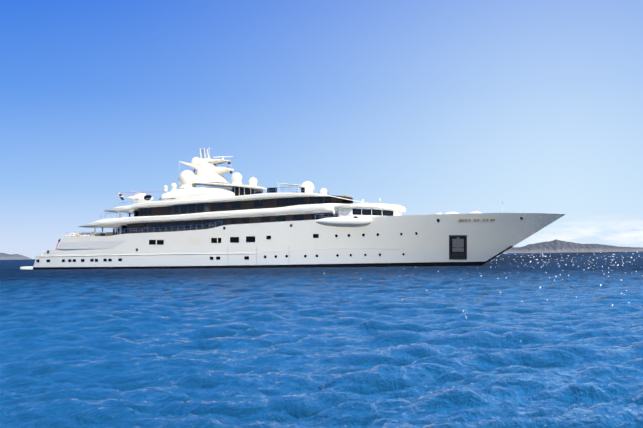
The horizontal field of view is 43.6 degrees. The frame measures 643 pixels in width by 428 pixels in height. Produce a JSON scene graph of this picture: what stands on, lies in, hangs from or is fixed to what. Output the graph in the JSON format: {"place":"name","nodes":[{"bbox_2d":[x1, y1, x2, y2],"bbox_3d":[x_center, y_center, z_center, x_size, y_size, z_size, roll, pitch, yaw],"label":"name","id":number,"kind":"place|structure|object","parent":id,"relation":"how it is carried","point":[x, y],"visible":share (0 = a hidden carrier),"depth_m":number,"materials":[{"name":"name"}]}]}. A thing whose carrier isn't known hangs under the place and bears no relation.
{"place":"outdoors","nodes":[
{"label":"outdoors","id":0,"kind":"place"},
{"bbox_2d":[0,253,30,259],"bbox_3d":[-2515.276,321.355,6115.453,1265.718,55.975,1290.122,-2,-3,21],"label":"island","id":1,"kind":"structure","parent":0,"point":[4,256],"depth_m":5794.19,"materials":[{"name":"grey stone"}]},
{"bbox_2d":[0,251,642,427],"bbox_3d":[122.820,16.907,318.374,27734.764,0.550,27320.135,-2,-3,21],"label":"sea water","id":2,"kind":"structure","parent":0,"point":[528,340],"depth_m":18.81,"materials":[{"name":"blue liquid"}]},
{"bbox_2d":[20,147,564,269],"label":"motor yacht","id":3,"kind":"object","parent":2,"relation":"on","point":[188,223],"visible":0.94,"depth_m":145.20,"materials":[{"name":"paint"}]},
{"bbox_2d":[316,216,371,226],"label":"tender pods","id":4,"kind":"object","parent":3,"relation":"attached to","point":[355,221],"visible":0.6,"depth_m":138.04,"materials":[{"name":"white plastic"}]},
{"bbox_2d":[0,0,642,258],"label":"sky","id":5,"kind":"structure","parent":0,"point":[424,107],"materials":[{"name":"blue"}]},
{"bbox_2d":[503,239,642,252],"bbox_3d":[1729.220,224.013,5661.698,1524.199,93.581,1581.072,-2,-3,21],"label":"island","id":6,"kind":"structure","parent":0,"point":[556,246],"depth_m":5262.78,"materials":[{"name":"grey stone"}]}
]}

